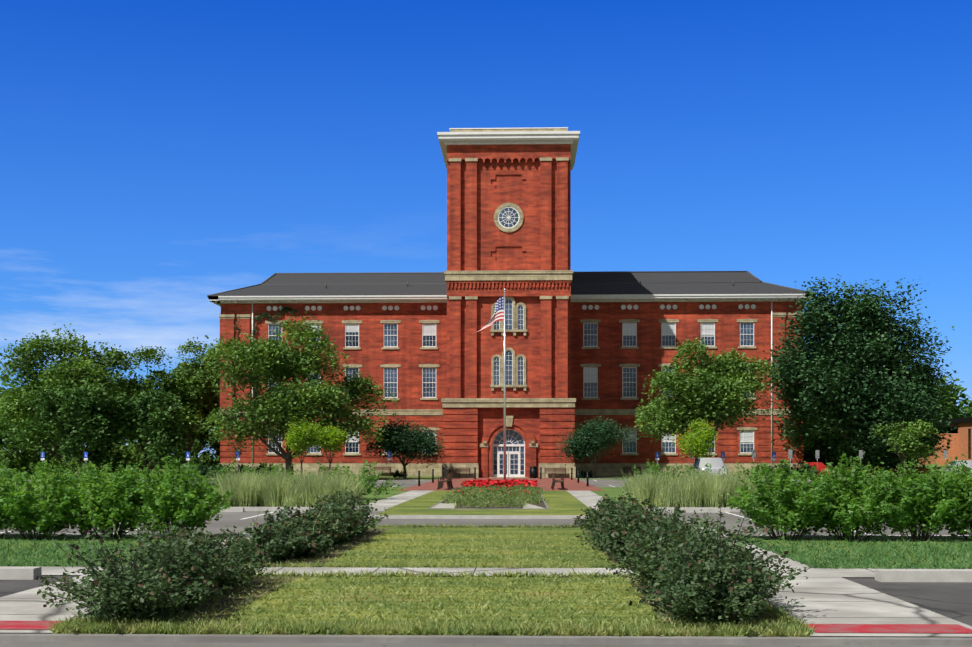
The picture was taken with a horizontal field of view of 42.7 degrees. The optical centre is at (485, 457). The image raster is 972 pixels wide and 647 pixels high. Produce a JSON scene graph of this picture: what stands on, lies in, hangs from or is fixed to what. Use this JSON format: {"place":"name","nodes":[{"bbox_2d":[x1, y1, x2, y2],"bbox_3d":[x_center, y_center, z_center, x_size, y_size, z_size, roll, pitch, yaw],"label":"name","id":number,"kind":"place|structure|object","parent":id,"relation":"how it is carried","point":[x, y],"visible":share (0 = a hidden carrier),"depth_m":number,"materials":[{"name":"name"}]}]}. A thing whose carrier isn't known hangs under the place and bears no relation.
{"place":"outdoors","nodes":[
{"label":"outdoors","id":0,"kind":"place"},
{"bbox_2d":[0,576,75,596],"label":"parking","id":1,"kind":"structure","parent":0,"point":[8,587],"depth_m":16.95,"materials":[{"name":"concrete"}]},
{"bbox_2d":[30,480,431,486],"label":"parking","id":2,"kind":"structure","parent":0,"point":[409,483],"depth_m":84.97,"materials":[{"name":"grey asphalt"}]},
{"bbox_2d":[284,414,330,477],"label":"lime tree","id":3,"kind":"object","parent":2,"relation":"on","point":[299,439],"depth_m":89.33,"materials":[{"name":"green plant"}]},
{"bbox_2d":[311,423,348,474],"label":"lime tree","id":4,"kind":"object","parent":2,"relation":"on","point":[334,438],"depth_m":89.86,"materials":[{"name":"green plant"}]},
{"bbox_2d":[143,478,439,478],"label":"building walk","id":5,"kind":"structure","parent":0,"point":[385,478],"depth_m":100.70,"materials":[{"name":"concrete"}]},
{"bbox_2d":[360,490,434,508],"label":"walkway","id":6,"kind":"structure","parent":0,"point":[388,502],"depth_m":50.70,"materials":[{"name":"concrete"}]},
{"bbox_2d":[41,452,775,457],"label":"signs","id":7,"kind":"object","parent":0,"point":[656,453],"visible":1,"depth_m":96.10,"materials":[{"name":"blue metal"}]},
{"bbox_2d":[41,453,775,459],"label":"white signs","id":8,"kind":"object","parent":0,"point":[387,458],"visible":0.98,"depth_m":96.44,"materials":[{"name":"white metal"}]},
{"bbox_2d":[388,491,454,508],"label":"garden lawn","id":9,"kind":"structure","parent":0,"point":[427,500],"depth_m":48.54,"materials":[{"name":"green plant"}]},
{"bbox_2d":[376,509,590,514],"bbox_3d":[0.391,1.734,38.249,7.400,0.001,6.230,0,0,2],"label":"lawn strip","id":10,"kind":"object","parent":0,"point":[483,511],"visible":0.4,"depth_m":38.91,"materials":[{"name":"green plant"}]},
{"bbox_2d":[0,458,971,637],"bbox_3d":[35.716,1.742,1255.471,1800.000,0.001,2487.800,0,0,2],"label":"lawn","id":11,"kind":"structure","parent":0,"point":[612,492],"depth_m":25.66,"materials":[{"name":"green plant"}]},
{"bbox_2d":[0,376,19,455],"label":"tree line","id":12,"kind":"object","parent":11,"relation":"on","point":[4,429],"visible":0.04,"depth_m":359.20,"materials":[{"name":"green plant"}]},
{"bbox_2d":[0,411,20,455],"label":"tree line","id":13,"kind":"object","parent":11,"relation":"on","point":[3,438],"visible":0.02,"depth_m":357.17,"materials":[{"name":"green plant"}]},
{"bbox_2d":[0,383,37,453],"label":"tree","id":14,"kind":"object","parent":11,"relation":"on","point":[3,433],"depth_m":229.95,"materials":[{"name":"green plant"}]},
{"bbox_2d":[0,368,85,473],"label":"tree","id":15,"kind":"object","parent":11,"relation":"on","point":[17,440],"depth_m":123.23,"materials":[{"name":"green plant"}]},
{"bbox_2d":[0,370,89,459],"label":"tree","id":16,"kind":"object","parent":11,"relation":"on","point":[25,446],"depth_m":160.13,"materials":[{"name":"green plant"}]},
{"bbox_2d":[0,323,143,461],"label":"tree","id":17,"kind":"object","parent":11,"relation":"on","point":[88,365],"depth_m":108.92,"materials":[{"name":"green plant"}]},
{"bbox_2d":[21,376,131,477],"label":"tree","id":18,"kind":"object","parent":11,"relation":"on","point":[85,414],"depth_m":100.92,"materials":[{"name":"green plant"}]},
{"bbox_2d":[106,370,136,444],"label":"tree","id":19,"kind":"object","parent":11,"relation":"on","point":[129,372],"visible":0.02,"depth_m":209.52,"materials":[{"name":"green plant"}]},
{"bbox_2d":[0,527,262,632],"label":"walk","id":20,"kind":"structure","parent":11,"relation":"on","point":[23,610],"depth_m":14.18,"materials":[{"name":"concrete"}]},
{"bbox_2d":[0,621,65,628],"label":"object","id":21,"kind":"object","parent":20,"relation":"on","point":[23,624],"depth_m":12.78,"materials":[{"name":"red concrete"}]},
{"bbox_2d":[114,345,183,473],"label":"tree","id":22,"kind":"object","parent":11,"relation":"on","point":[151,380],"depth_m":114.42,"materials":[{"name":"green plant"}]},
{"bbox_2d":[110,384,195,472],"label":"tree","id":23,"kind":"object","parent":11,"relation":"on","point":[155,401],"depth_m":102.36,"materials":[{"name":"green plant"}]},
{"bbox_2d":[157,369,211,458],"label":"tree","id":24,"kind":"object","parent":11,"relation":"on","point":[194,426],"depth_m":199.63,"materials":[{"name":"plant"}]},
{"bbox_2d":[159,337,219,465],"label":"tree","id":25,"kind":"object","parent":11,"relation":"on","point":[189,394],"depth_m":115.73,"materials":[{"name":"green plant"}]},
{"bbox_2d":[193,341,220,462],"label":"tree","id":26,"kind":"object","parent":11,"relation":"on","point":[216,445],"depth_m":119.19,"materials":[{"name":"green plant"}]},
{"bbox_2d":[190,311,397,474],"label":"locust tree","id":27,"kind":"object","parent":11,"relation":"on","point":[280,404],"depth_m":93.61,"materials":[{"name":"green plant"}]},
{"bbox_2d":[361,416,444,478],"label":"crab tree","id":28,"kind":"object","parent":11,"relation":"on","point":[399,438],"depth_m":98.65,"materials":[{"name":"green plant"}]},
{"bbox_2d":[77,492,735,557],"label":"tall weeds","id":29,"kind":"object","parent":11,"relation":"on","point":[336,517],"visible":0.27,"depth_m":21.03,"materials":[{"name":"green plant"}]},
{"bbox_2d":[53,527,807,636],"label":"median grass","id":30,"kind":"structure","parent":11,"relation":"on","point":[455,532],"depth_m":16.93,"materials":[{"name":"green plant"}]},
{"bbox_2d":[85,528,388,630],"bbox_3d":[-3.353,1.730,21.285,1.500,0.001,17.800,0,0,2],"label":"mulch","id":31,"kind":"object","parent":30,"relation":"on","point":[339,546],"visible":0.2,"depth_m":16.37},
{"bbox_2d":[36,488,815,626],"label":"shrub leaves","id":32,"kind":"object","parent":30,"relation":"on","point":[119,604],"visible":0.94,"depth_m":13.74,"materials":[{"name":"green plant"}]},
{"bbox_2d":[48,615,810,636],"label":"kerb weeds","id":33,"kind":"object","parent":30,"relation":"on","point":[327,627],"visible":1,"depth_m":12.20,"materials":[{"name":"green plant"}]},
{"bbox_2d":[44,514,819,634],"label":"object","id":34,"kind":"object","parent":30,"relation":"on","point":[786,618],"visible":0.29,"depth_m":18.07,"materials":[{"name":"grey concrete"}]},
{"bbox_2d":[584,529,784,631],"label":"mulch","id":35,"kind":"object","parent":30,"relation":"on","point":[668,614],"visible":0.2,"depth_m":13.67,"materials":[{"name":"brown soil"}]},
{"bbox_2d":[0,566,874,576],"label":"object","id":36,"kind":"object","parent":11,"relation":"on","point":[810,572],"depth_m":18.88,"materials":[{"name":"concrete"}]},
{"bbox_2d":[10,567,937,617],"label":"walk joints","id":37,"kind":"object","parent":11,"relation":"on","point":[473,573],"visible":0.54,"depth_m":15.15,"materials":[{"name":"concrete"}]},
{"bbox_2d":[0,416,952,476],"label":"understory shrubs","id":38,"kind":"object","parent":11,"relation":"on","point":[126,456],"visible":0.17,"depth_m":119.97,"materials":[{"name":"green plant"}]},
{"bbox_2d":[0,453,971,540],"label":"big hedge leaves","id":39,"kind":"object","parent":11,"relation":"on","point":[805,508],"visible":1,"depth_m":26.04,"materials":[{"name":"green plant"}]},
{"bbox_2d":[0,533,971,568],"bbox_3d":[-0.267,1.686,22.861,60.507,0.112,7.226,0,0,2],"label":"lawn tufts","id":40,"kind":"object","parent":11,"relation":"on","point":[828,559],"visible":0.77,"depth_m":22.39,"materials":[{"name":"green plant"}]},
{"bbox_2d":[0,456,971,498],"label":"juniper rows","id":41,"kind":"object","parent":11,"relation":"on","point":[371,476],"visible":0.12,"depth_m":48.02,"materials":[{"name":"green plant"}]},
{"bbox_2d":[1,460,971,622],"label":"shrub stems","id":42,"kind":"object","parent":11,"relation":"on","point":[913,535],"visible":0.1,"depth_m":17.22,"materials":[{"name":"brown plant"}]},
{"bbox_2d":[166,462,819,477],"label":"foundation shrubs","id":43,"kind":"object","parent":11,"relation":"on","point":[204,470],"visible":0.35,"depth_m":98.25,"materials":[{"name":"green plant"}]},
{"bbox_2d":[442,491,545,507],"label":"bed soil","id":44,"kind":"structure","parent":11,"relation":"on","point":[542,504],"depth_m":43.53,"materials":[{"name":"brown soil"}]},
{"bbox_2d":[432,503,542,507],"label":"bed gravel","id":45,"kind":"structure","parent":44,"relation":"on","point":[444,505],"depth_m":43.33,"materials":[{"name":"grey gravel"}]},
{"bbox_2d":[437,479,548,507],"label":"red flowers","id":46,"kind":"object","parent":44,"relation":"on","point":[511,504],"visible":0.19,"depth_m":46.16,"materials":[{"name":"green plant"}]},
{"bbox_2d":[453,478,537,494],"bbox_3d":[0.575,1.378,58.731,3.877,0.392,23.361,0,0,2],"label":"red flower bed","id":47,"kind":"object","parent":46,"relation":"on","point":[506,482],"visible":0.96,"depth_m":62.47,"materials":[{"name":"red plant"}]},
{"bbox_2d":[503,288,505,479],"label":"flagpole","id":48,"kind":"object","parent":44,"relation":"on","point":[504,384],"visible":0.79,"depth_m":69.85,"materials":[{"name":"silver metal"}]},
{"bbox_2d":[476,297,502,332],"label":"us flag","id":49,"kind":"object","parent":48,"relation":"attached to","point":[497,315],"visible":1,"depth_m":69.89,"materials":[{"name":"multicoloured fabric"}]},
{"bbox_2d":[42,458,945,479],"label":"sign posts","id":50,"kind":"object","parent":11,"relation":"on","point":[753,463],"visible":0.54,"depth_m":92.45,"materials":[{"name":"metal"}]},
{"bbox_2d":[689,450,946,457],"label":"signs","id":51,"kind":"object","parent":50,"relation":"attached to","point":[817,453],"visible":0.71,"depth_m":97.83,"materials":[{"name":"grey"}]},
{"bbox_2d":[396,478,604,490],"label":"brick walkway","id":52,"kind":"structure","parent":11,"relation":"on","point":[569,484],"depth_m":75.83,"materials":[{"name":"red brick"}]},
{"bbox_2d":[258,467,690,489],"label":"benches","id":53,"kind":"object","parent":52,"relation":"on","point":[549,470],"depth_m":102.26,"materials":[{"name":"brown wood"}]},
{"bbox_2d":[418,466,588,485],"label":"bollards","id":54,"kind":"object","parent":52,"relation":"on","point":[533,471],"visible":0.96,"depth_m":94.96,"materials":[{"name":"black metal"}]},
{"bbox_2d":[568,491,616,510],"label":"walkway","id":55,"kind":"structure","parent":11,"relation":"on","point":[588,498],"depth_m":53.21,"materials":[{"name":"concrete"}]},
{"bbox_2d":[556,413,639,478],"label":"crab tree","id":56,"kind":"object","parent":11,"relation":"on","point":[600,434],"depth_m":100.32,"materials":[{"name":"green plant"}]},
{"bbox_2d":[686,528,971,636],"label":"walk","id":57,"kind":"structure","parent":11,"relation":"on","point":[833,600],"depth_m":14.46,"materials":[{"name":"concrete"}]},
{"bbox_2d":[804,624,971,632],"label":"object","id":58,"kind":"object","parent":57,"relation":"on","point":[889,628],"visible":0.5,"depth_m":12.48,"materials":[{"name":"red paint"}]},
{"bbox_2d":[814,433,894,470],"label":"shrub","id":59,"kind":"object","parent":11,"relation":"on","point":[827,457],"visible":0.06,"depth_m":124.09,"materials":[{"name":"green plant"}]},
{"bbox_2d":[752,274,960,476],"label":"tree","id":60,"kind":"object","parent":11,"relation":"on","point":[828,364],"depth_m":102.90,"materials":[{"name":"green plant"}]},
{"bbox_2d":[833,467,940,475],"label":"hedge","id":61,"kind":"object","parent":11,"relation":"on","point":[923,469],"depth_m":116.78,"materials":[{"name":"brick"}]},
{"bbox_2d":[869,419,940,477],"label":"young tree","id":62,"kind":"object","parent":11,"relation":"on","point":[907,434],"depth_m":95.07,"materials":[{"name":"green plant"}]},
{"bbox_2d":[901,361,943,461],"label":"tree","id":63,"kind":"object","parent":11,"relation":"on","point":[933,406],"depth_m":156.93,"materials":[{"name":"green plant"}]},
{"bbox_2d":[907,372,971,448],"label":"tree","id":64,"kind":"object","parent":11,"relation":"on","point":[955,410],"depth_m":185.33,"materials":[{"name":"green plant"}]},
{"bbox_2d":[944,460,971,477],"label":"silver car","id":65,"kind":"object","parent":11,"relation":"on","point":[969,462],"visible":0.08,"depth_m":91.89,"materials":[{"name":"white metal"}]},
{"bbox_2d":[945,385,971,416],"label":"tree line","id":66,"kind":"object","parent":11,"relation":"on","point":[962,389],"visible":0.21,"depth_m":364.58,"materials":[{"name":"green plant"}]},
{"bbox_2d":[0,511,971,536],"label":"parking lot","id":67,"kind":"structure","parent":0,"point":[230,520],"depth_m":32.54,"materials":[{"name":"grey asphalt"}]},
{"bbox_2d":[0,507,971,581],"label":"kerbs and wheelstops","id":68,"kind":"object","parent":67,"relation":"on","point":[881,575],"visible":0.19,"depth_m":17.66,"materials":[{"name":"concrete"}]},
{"bbox_2d":[1,480,970,535],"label":"parking lines","id":69,"kind":"object","parent":67,"relation":"on","point":[613,486],"visible":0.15,"depth_m":28.96,"materials":[{"name":"white paint"}]},
{"bbox_2d":[0,641,971,646],"bbox_3d":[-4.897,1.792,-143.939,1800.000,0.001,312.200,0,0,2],"label":"road asphalt","id":70,"kind":"structure","parent":0,"point":[117,644],"depth_m":11.83,"materials":[{"name":"asphalt"}]},
{"bbox_2d":[0,492,971,645],"bbox_3d":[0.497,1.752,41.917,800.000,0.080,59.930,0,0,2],"label":"curb","id":71,"kind":"structure","parent":70,"relation":"on","point":[720,640],"depth_m":11.97,"materials":[{"name":"concrete"}]},
{"bbox_2d":[0,0,971,456],"label":"sky","id":72,"kind":"structure","parent":0,"point":[158,158],"materials":[{"name":"blue"}]},
{"bbox_2d":[219,128,803,477],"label":"building","id":73,"kind":"structure","parent":0,"point":[529,183],"depth_m":112.01,"materials":[{"name":"red brick"}]},
{"bbox_2d":[207,271,815,296],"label":"building roof","id":74,"kind":"structure","parent":73,"relation":"attached to","point":[582,283],"depth_m":115.53,"materials":[{"name":"grey"}]},
{"bbox_2d":[208,127,815,476],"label":"building trim","id":75,"kind":"structure","parent":73,"relation":"attached to","point":[509,138],"depth_m":112.03,"materials":[{"name":"white paint"}]},
{"bbox_2d":[230,306,298,454],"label":"ivy","id":76,"kind":"object","parent":75,"relation":"attached to","point":[271,318],"visible":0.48,"depth_m":113.34,"materials":[{"name":"green plant"}]},
{"bbox_2d":[541,491,589,508],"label":"garden lawn","id":77,"kind":"structure","parent":0,"point":[562,500],"depth_m":48.54,"materials":[{"name":"green plant"}]},
{"bbox_2d":[580,480,883,486],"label":"parking","id":78,"kind":"structure","parent":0,"point":[605,483],"depth_m":84.97,"materials":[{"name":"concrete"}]},
{"bbox_2d":[672,417,717,458],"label":"lime tree","id":79,"kind":"object","parent":78,"relation":"on","point":[697,436],"depth_m":88.59,"materials":[{"name":"green plant"}]},
{"bbox_2d":[634,337,779,443],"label":"locust tree","id":80,"kind":"object","parent":78,"relation":"on","point":[731,380],"depth_m":92.98,"materials":[{"name":"green plant"}]},
{"bbox_2d":[693,458,727,477],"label":"silver suv","id":81,"kind":"object","parent":78,"relation":"on","point":[717,464],"visible":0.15,"depth_m":86.36,"materials":[{"name":"white metal"}]},
{"bbox_2d":[798,462,830,477],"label":"red car","id":82,"kind":"object","parent":78,"relation":"on","point":[821,466],"visible":0.27,"depth_m":99.41,"materials":[{"name":"red metal"}]},
{"bbox_2d":[845,578,971,625],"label":"parking","id":83,"kind":"structure","parent":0,"point":[952,600],"depth_m":15.71,"materials":[{"name":"grey asphalt"}]},
{"bbox_2d":[898,461,947,475],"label":"mound lawn","id":84,"kind":"structure","parent":0,"point":[929,466],"depth_m":123.46,"materials":[{"name":"green plant"}]},
{"bbox_2d":[919,417,971,464],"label":"modern building","id":85,"kind":"structure","parent":0,"point":[958,445],"depth_m":123.57,"materials":[{"name":"orange brick"}]},
{"label":"grass bed","id":86,"kind":"object","parent":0,"visible":0},
{"bbox_2d":[208,467,372,506],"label":"ornamental grass","id":87,"kind":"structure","parent":86,"relation":"on","point":[257,491],"depth_m":40.99,"materials":[{"name":"green plant"}]},
{"label":"grass bed","id":88,"kind":"object","parent":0,"visible":0},
{"bbox_2d":[617,468,773,506],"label":"ornamental grass","id":89,"kind":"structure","parent":88,"relation":"on","point":[701,489],"depth_m":40.65,"materials":[{"name":"green plant"}]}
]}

